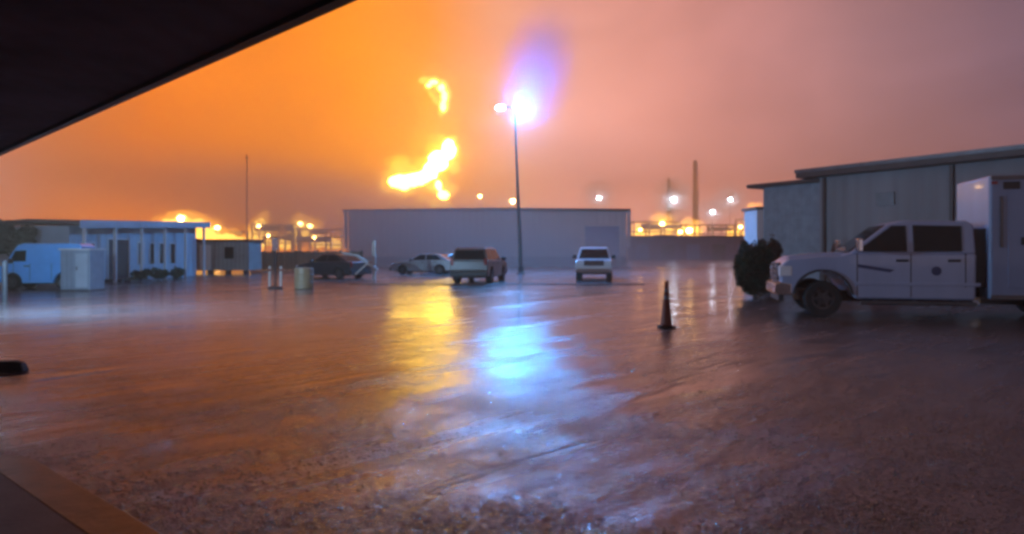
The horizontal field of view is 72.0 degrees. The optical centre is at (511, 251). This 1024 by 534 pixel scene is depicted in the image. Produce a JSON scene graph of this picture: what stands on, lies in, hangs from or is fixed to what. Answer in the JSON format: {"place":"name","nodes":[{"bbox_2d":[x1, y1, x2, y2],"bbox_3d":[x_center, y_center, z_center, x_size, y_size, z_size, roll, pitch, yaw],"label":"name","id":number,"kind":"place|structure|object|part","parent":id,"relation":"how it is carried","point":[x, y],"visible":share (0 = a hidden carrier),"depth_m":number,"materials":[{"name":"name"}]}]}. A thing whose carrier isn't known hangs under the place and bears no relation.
{"place":"outdoors","nodes":[
{"label":"outdoors","id":0,"kind":"place"},
{"bbox_2d":[0,0,356,155],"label":"roof overhang","id":1,"kind":"structure","parent":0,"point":[65,63],"depth_m":5.42,"materials":[{"name":"black"}]},
{"bbox_2d":[162,214,245,238],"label":"plant lights","id":2,"kind":"object","parent":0,"point":[210,233],"visible":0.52,"depth_m":199.35},
{"bbox_2d":[388,139,456,199],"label":"flame","id":3,"kind":"object","parent":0,"point":[436,163],"visible":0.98,"depth_m":346.94,"materials":[{"name":"yellow"}]},
{"bbox_2d":[426,80,446,110],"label":"fireball","id":4,"kind":"object","parent":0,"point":[441,87],"visible":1,"depth_m":348.77,"materials":[{"name":"yellow"}]},
{"bbox_2d":[342,208,630,262],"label":"warehouse","id":5,"kind":"structure","parent":0,"point":[556,235],"depth_m":100.00,"materials":[{"name":"metal"}]},
{"bbox_2d":[391,239,416,256],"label":"window","id":6,"kind":"structure","parent":5,"relation":"in","point":[399,247],"depth_m":99.95,"materials":[{"name":"metal"}]},
{"bbox_2d":[447,239,472,253],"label":"window","id":7,"kind":"structure","parent":5,"relation":"in","point":[452,244],"depth_m":99.95,"materials":[{"name":"metal"}]},
{"bbox_2d":[493,239,517,256],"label":"window","id":8,"kind":"structure","parent":5,"relation":"in","point":[504,247],"depth_m":99.95,"materials":[{"name":"metal"}]},
{"bbox_2d":[539,239,564,256],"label":"window","id":9,"kind":"structure","parent":5,"relation":"in","point":[547,247],"depth_m":99.95,"materials":[{"name":"metal"}]},
{"bbox_2d":[584,225,619,262],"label":"roller door","id":10,"kind":"structure","parent":5,"relation":"in","point":[608,236],"depth_m":99.93,"materials":[{"name":"grey metal"}]},
{"bbox_2d":[0,259,1023,533],"bbox_3d":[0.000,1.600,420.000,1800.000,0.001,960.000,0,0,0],"label":"ground","id":11,"kind":"structure","parent":0,"point":[388,321],"depth_m":7.85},
{"bbox_2d":[0,260,10,303],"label":"bollard","id":12,"kind":"object","parent":11,"relation":"on","point":[4,281],"visible":1,"depth_m":21.63,"materials":[{"name":"metal"}]},
{"bbox_2d":[0,360,28,372],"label":"wheel stop","id":13,"kind":"object","parent":11,"relation":"on","point":[12,366],"visible":1,"depth_m":9.33,"materials":[{"name":"rubber"}]},
{"bbox_2d":[0,218,37,256],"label":"tree","id":14,"kind":"object","parent":11,"relation":"on","point":[12,238],"visible":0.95,"depth_m":32.10,"materials":[{"name":"green plant"}]},
{"bbox_2d":[0,473,87,533],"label":"walkway","id":15,"kind":"structure","parent":11,"relation":"on","point":[22,511],"depth_m":3.86,"materials":[{"name":"concrete"}]},
{"bbox_2d":[0,243,94,289],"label":"parked van","id":16,"kind":"object","parent":11,"relation":"on","point":[31,265],"visible":0.61,"depth_m":29.74,"materials":[{"name":"white paint"}]},
{"bbox_3d":[-20.788,0.170,29.664,0.616,0.460,0.077,0,0,-8],"label":"window","id":17,"kind":"part","parent":16,"relation":"part of","materials":[{"name":"black glass"}]},
{"bbox_2d":[0,455,160,533],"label":"walkway kerb","id":18,"kind":"structure","parent":11,"relation":"on","point":[85,510],"depth_m":4.12,"materials":[{"name":"grey concrete"}]},
{"bbox_2d":[58,249,106,290],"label":"locker shed","id":19,"kind":"structure","parent":11,"relation":"on","point":[82,269],"depth_m":28.70,"materials":[{"name":"metal"}]},
{"bbox_2d":[75,253,87,286],"bbox_3d":[-17.522,0.759,28.672,0.480,1.383,0.065,0,0,0],"label":"door","id":20,"kind":"structure","parent":19,"relation":"in","point":[81,259],"depth_m":28.67,"materials":[{"name":"metal"}]},
{"bbox_2d":[0,219,209,284],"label":"site office","id":21,"kind":"structure","parent":11,"relation":"on","point":[130,246],"depth_m":39.10,"materials":[{"name":"white metal"}]},
{"bbox_2d":[107,238,129,278],"bbox_3d":[-21.287,0.420,38.127,0.065,2.320,2.115,0,0,0],"label":"door","id":22,"kind":"structure","parent":21,"relation":"in","point":[123,244],"depth_m":38.30,"materials":[{"name":"metal"}]},
{"bbox_2d":[137,241,144,263],"bbox_3d":[-21.287,0.055,40.423,0.065,1.290,0.746,0,0,0],"label":"window","id":23,"kind":"structure","parent":21,"relation":"in","point":[138,242],"depth_m":40.11,"materials":[{"name":"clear glass"}]},
{"bbox_2d":[149,242,154,263],"bbox_3d":[-21.287,0.055,41.656,0.065,1.290,0.642,0,0,0],"label":"window","id":24,"kind":"structure","parent":21,"relation":"in","point":[151,244],"depth_m":41.63,"materials":[{"name":"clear glass"}]},
{"bbox_2d":[158,242,162,262],"bbox_3d":[-21.287,0.055,42.796,0.065,1.290,0.668,0,0,0],"label":"window","id":25,"kind":"structure","parent":21,"relation":"in","point":[160,246],"depth_m":42.65,"materials":[{"name":"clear glass"}]},
{"bbox_2d":[169,242,175,262],"bbox_3d":[-21.287,0.055,44.181,0.065,1.290,0.752,0,0,0],"label":"window","id":26,"kind":"structure","parent":21,"relation":"in","point":[172,245],"depth_m":44.17,"materials":[{"name":"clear glass"}]},
{"bbox_2d":[129,268,152,281],"bbox_3d":[-20.052,1.240,38.082,0.972,0.757,1.457,0,0,0],"label":"bush","id":27,"kind":"object","parent":11,"relation":"on","point":[144,274],"visible":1,"depth_m":37.84,"materials":[{"name":"green plant"}]},
{"bbox_2d":[149,267,167,279],"bbox_3d":[-20.066,1.219,39.739,1.285,0.785,0.984,0,0,-43],"label":"bush","id":28,"kind":"object","parent":11,"relation":"on","point":[157,273],"visible":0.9,"depth_m":39.68,"materials":[{"name":"green plant"}]},
{"bbox_2d":[166,266,184,278],"bbox_3d":[-19.993,1.235,42.002,1.331,0.803,1.280,0,0,44],"label":"bush","id":29,"kind":"object","parent":11,"relation":"on","point":[176,272],"visible":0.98,"depth_m":41.76,"materials":[{"name":"green plant"}]},
{"bbox_2d":[176,215,185,221],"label":"floodlight mast","id":30,"kind":"object","parent":11,"relation":"on","point":[180,218],"visible":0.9,"depth_m":149.16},
{"bbox_2d":[214,225,221,234],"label":"floodlight mast","id":31,"kind":"object","parent":11,"relation":"on","point":[217,227],"visible":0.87,"depth_m":199.35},
{"bbox_2d":[196,231,248,238],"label":"process unit","id":32,"kind":"object","parent":11,"relation":"on","point":[238,233],"visible":0.11,"depth_m":230.85,"materials":[{"name":"metal"}]},
{"bbox_2d":[196,239,263,273],"bbox_3d":[-21.289,0.346,52.300,4.786,2.508,2.900,0,0,0],"label":"portable cabin","id":33,"kind":"object","parent":11,"relation":"on","point":[228,256],"visible":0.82,"depth_m":51.00,"materials":[{"name":"grey metal"}]},
{"bbox_2d":[200,245,210,269],"bbox_3d":[-22.189,0.410,50.995,0.800,1.820,0.050,0,0,0],"label":"door","id":34,"kind":"structure","parent":33,"relation":"in","point":[207,247],"depth_m":50.98,"materials":[{"name":"grey metal"}]},
{"bbox_2d":[225,247,233,258],"bbox_3d":[-20.464,0.075,50.995,0.650,0.850,0.050,0,0,0],"label":"window","id":35,"kind":"structure","parent":33,"relation":"in","point":[229,251],"depth_m":50.98,"materials":[{"name":"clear glass"}]},
{"bbox_2d":[243,154,250,238],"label":"utility pole","id":36,"kind":"object","parent":11,"relation":"on","point":[246,157],"visible":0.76,"depth_m":189.86,"materials":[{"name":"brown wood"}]},
{"bbox_2d":[268,266,270,285],"bbox_3d":[-11.274,1.130,32.781,0.132,0.940,0.132,0,0,0],"label":"bollard","id":37,"kind":"object","parent":11,"relation":"on","point":[269,275],"visible":0.96,"depth_m":32.73,"materials":[{"name":"white metal"}]},
{"bbox_2d":[249,218,290,248],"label":"plant lights","id":38,"kind":"object","parent":11,"relation":"on","point":[263,221],"visible":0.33,"depth_m":258.14},
{"bbox_2d":[251,224,298,251],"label":"process unit","id":39,"kind":"object","parent":11,"relation":"on","point":[278,228],"visible":0.8,"depth_m":240.67,"materials":[{"name":"metal"}]},
{"bbox_2d":[267,238,282,288],"bbox_3d":[-10.296,0.500,30.643,0.640,2.200,0.640,0,0,0],"label":"sign post","id":40,"kind":"object","parent":11,"relation":"on","point":[274,244],"visible":1,"depth_m":30.59,"materials":[{"name":"black metal"}]},
{"bbox_2d":[279,266,281,285],"bbox_3d":[-10.754,1.130,32.781,0.132,0.940,0.132,0,0,0],"label":"bollard","id":41,"kind":"object","parent":11,"relation":"on","point":[280,275],"visible":0.97,"depth_m":32.74,"materials":[{"name":"white metal"}]},
{"bbox_2d":[297,221,303,250],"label":"floodlight mast","id":42,"kind":"object","parent":11,"relation":"on","point":[300,223],"visible":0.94,"depth_m":224.81,"materials":[{"name":"grey metal"}]},
{"bbox_2d":[294,268,313,288],"bbox_3d":[-9.043,1.147,30.643,0.850,0.905,0.850,0,0,-17],"label":"drum","id":43,"kind":"object","parent":11,"relation":"on","point":[303,278],"visible":0.99,"depth_m":30.30,"materials":[{"name":"beige metal"}]},
{"bbox_2d":[307,223,312,251],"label":"floodlight mast","id":44,"kind":"object","parent":11,"relation":"on","point":[310,226],"visible":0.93,"depth_m":229.83,"materials":[{"name":"grey metal"}]},
{"bbox_2d":[262,250,362,269],"bbox_3d":[-18.069,0.722,62.060,9.867,1.755,0.180,0,0,0],"label":"board fence","id":45,"kind":"object","parent":11,"relation":"on","point":[287,260],"visible":0.54,"depth_m":61.98,"materials":[{"name":"brown wood"}]},
{"bbox_2d":[286,220,340,248],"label":"plant lights","id":46,"kind":"object","parent":11,"relation":"on","point":[306,232],"visible":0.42,"depth_m":258.73},
{"bbox_2d":[293,229,346,253],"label":"process unit","id":47,"kind":"object","parent":11,"relation":"on","point":[325,239],"visible":0.68,"depth_m":250.56,"materials":[{"name":"grey metal"}]},
{"bbox_2d":[296,254,371,278],"bbox_3d":[-10.933,0.870,43.000,4.680,1.460,2.300,0,0,30],"label":"parked sedan","id":48,"kind":"object","parent":11,"relation":"on","point":[339,266],"visible":0.69,"depth_m":41.96,"materials":[{"name":"paint"}]},
{"bbox_3d":[-11.510,0.390,42.441,1.000,0.380,0.178,0,0,30],"label":"window","id":49,"kind":"part","parent":48,"relation":"part of","materials":[{"name":"black glass"}]},
{"bbox_3d":[-10.534,0.385,41.881,1.090,0.370,0.173,0,0,30],"label":"window","id":50,"kind":"part","parent":48,"relation":"part of","materials":[{"name":"black glass"}]},
{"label":"rear window","id":51,"kind":"part","parent":48,"relation":"part of","materials":[{"name":"black glass"}]},
{"bbox_2d":[341,241,377,279],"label":"barrier gate","id":52,"kind":"structure","parent":11,"relation":"on","point":[372,266],"depth_m":40.34,"materials":[{"name":"white metal"}]},
{"bbox_2d":[389,254,450,274],"bbox_3d":[-6.229,0.870,50.343,4.680,1.460,2.300,0,0,10],"label":"parked sedan","id":53,"kind":"object","parent":11,"relation":"on","point":[438,264],"visible":0.96,"depth_m":49.48,"materials":[{"name":"silver metal"}]},
{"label":"window","id":54,"kind":"part","parent":53,"relation":"part of","materials":[{"name":"black glass"}]},
{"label":"window","id":55,"kind":"part","parent":53,"relation":"part of","materials":[{"name":"black glass"}]},
{"bbox_2d":[450,247,506,282],"bbox_3d":[-1.698,0.690,37.568,2.440,1.820,5.030,0,0,11],"label":"parked suv","id":56,"kind":"object","parent":11,"relation":"on","point":[473,263],"visible":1,"depth_m":35.36,"materials":[{"name":"white paint"}]},
{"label":"rear window","id":57,"kind":"part","parent":56,"relation":"part of","materials":[{"name":"black glass"}]},
{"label":"window","id":58,"kind":"part","parent":56,"relation":"part of","materials":[{"name":"black glass"}]},
{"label":"window","id":59,"kind":"part","parent":56,"relation":"part of","materials":[{"name":"black glass"}]},
{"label":"window","id":60,"kind":"part","parent":56,"relation":"part of","materials":[{"name":"black glass"}]},
{"bbox_2d":[348,284,644,284],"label":"kerb","id":61,"kind":"structure","parent":11,"relation":"on","point":[496,284],"depth_m":34.30,"materials":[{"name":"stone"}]},
{"bbox_2d":[497,105,528,273],"bbox_3d":[0.053,-4.519,51.000,2.320,12.238,0.680,0,0,0],"label":"yard lamp","id":62,"kind":"object","parent":11,"relation":"on","point":[520,259],"visible":0.99,"depth_m":50.90,"materials":[{"name":"metal"}]},
{"bbox_2d":[572,247,615,279],"bbox_3d":[4.841,0.660,41.531,2.460,1.880,5.930,0,0,7],"label":"parked pickup","id":63,"kind":"object","parent":11,"relation":"on","point":[593,260],"visible":1,"depth_m":39.17,"materials":[{"name":"white paint"}]},
{"bbox_2d":[631,221,680,235],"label":"process unit","id":64,"kind":"object","parent":11,"relation":"on","point":[646,226],"visible":0.62,"depth_m":260.74,"materials":[{"name":"metal"}]},
{"bbox_2d":[657,280,675,328],"bbox_3d":[3.251,1.100,14.838,0.340,1.000,0.340,0,0,0],"label":"traffic cone","id":65,"kind":"object","parent":11,"relation":"on","point":[666,320],"visible":1,"depth_m":14.77,"materials":[{"name":"plastic"}]},
{"bbox_2d":[665,178,671,234],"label":"distillation column","id":66,"kind":"structure","parent":11,"relation":"on","point":[668,208],"depth_m":857.99,"materials":[{"name":"grey metal"}]},
{"bbox_2d":[671,197,675,235],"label":"floodlight mast","id":67,"kind":"object","parent":11,"relation":"on","point":[673,199],"visible":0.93,"depth_m":249.85,"materials":[{"name":"grey metal"}]},
{"bbox_2d":[626,236,743,258],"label":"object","id":68,"kind":"structure","parent":11,"relation":"on","point":[684,247],"depth_m":150.00,"materials":[{"name":"metal"}]},
{"bbox_2d":[636,244,648,258],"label":"door","id":69,"kind":"structure","parent":68,"relation":"in","point":[642,250],"depth_m":149.94,"materials":[{"name":"grey metal"}]},
{"bbox_2d":[661,244,673,258],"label":"door","id":70,"kind":"structure","parent":68,"relation":"in","point":[667,250],"depth_m":149.94,"materials":[{"name":"metal"}]},
{"bbox_2d":[687,244,699,258],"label":"door","id":71,"kind":"structure","parent":68,"relation":"in","point":[693,250],"depth_m":149.94,"materials":[{"name":"grey metal"}]},
{"bbox_2d":[712,244,724,258],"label":"door","id":72,"kind":"structure","parent":68,"relation":"in","point":[718,250],"depth_m":149.94,"materials":[{"name":"metal"}]},
{"bbox_2d":[691,160,699,226],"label":"distillation column","id":73,"kind":"structure","parent":11,"relation":"on","point":[695,191],"depth_m":857.34,"materials":[{"name":"grey metal"}]},
{"bbox_2d":[681,224,740,235],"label":"process unit","id":74,"kind":"object","parent":11,"relation":"on","point":[720,228],"visible":0.43,"depth_m":270.85,"materials":[{"name":"grey metal"}]},
{"bbox_2d":[729,198,731,235],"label":"floodlight mast","id":75,"kind":"object","parent":11,"relation":"on","point":[730,224],"visible":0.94,"depth_m":244.97,"materials":[{"name":"grey metal"}]},
{"bbox_2d":[735,218,743,235],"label":"process unit","id":76,"kind":"object","parent":11,"relation":"on","point":[741,229],"visible":0.06,"depth_m":258.94,"materials":[{"name":"grey metal"}]},
{"bbox_2d":[741,206,762,245],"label":"switch house","id":77,"kind":"structure","parent":11,"relation":"on","point":[753,223],"depth_m":46.65,"materials":[{"name":"metal"}]},
{"bbox_2d":[731,239,773,297],"bbox_3d":[8.473,0.571,24.712,1.468,2.090,0.982,0,0,0],"label":"shrub","id":78,"kind":"object","parent":11,"relation":"on","point":[751,266],"visible":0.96,"depth_m":24.49,"materials":[{"name":"green plant"}]},
{"bbox_2d":[750,233,783,293],"bbox_3d":[9.713,0.455,26.791,1.409,2.382,1.022,0,0,0],"label":"shrub","id":79,"kind":"object","parent":11,"relation":"on","point":[777,249],"visible":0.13,"depth_m":26.59,"materials":[{"name":"green plant"}]},
{"bbox_2d":[747,178,819,279],"bbox_3d":[15.676,-0.733,33.160,9.350,4.666,3.697,0,0,-32],"label":"lean to","id":80,"kind":"object","parent":11,"relation":"on","point":[791,215],"visible":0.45,"depth_m":30.45,"materials":[{"name":"grey metal"}]},
{"bbox_2d":[766,175,1023,315],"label":"service truck","id":81,"kind":"object","parent":11,"relation":"on","point":[973,255],"visible":1,"depth_m":16.99,"materials":[{"name":"paint"}]},
{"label":"window","id":82,"kind":"part","parent":81,"relation":"part of","materials":[{"name":"black glass"}]},
{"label":"window","id":83,"kind":"part","parent":81,"relation":"part of","materials":[{"name":"black glass"}]},
{"bbox_2d":[794,144,1023,282],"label":"metal shed","id":84,"kind":"structure","parent":11,"relation":"on","point":[856,199],"depth_m":26.29,"materials":[{"name":"metal"}]},
{"bbox_2d":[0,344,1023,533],"bbox_3d":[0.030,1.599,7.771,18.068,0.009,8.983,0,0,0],"label":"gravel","id":85,"kind":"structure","parent":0,"point":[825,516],"depth_m":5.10,"materials":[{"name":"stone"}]},
{"bbox_2d":[0,0,1023,251],"label":"sky","id":86,"kind":"structure","parent":0,"point":[623,97],"materials":[{"name":"orange"}]},
{"bbox_2d":[632,218,701,235],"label":"plant lights","id":87,"kind":"object","parent":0,"point":[677,233],"visible":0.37,"depth_m":298.19}
]}

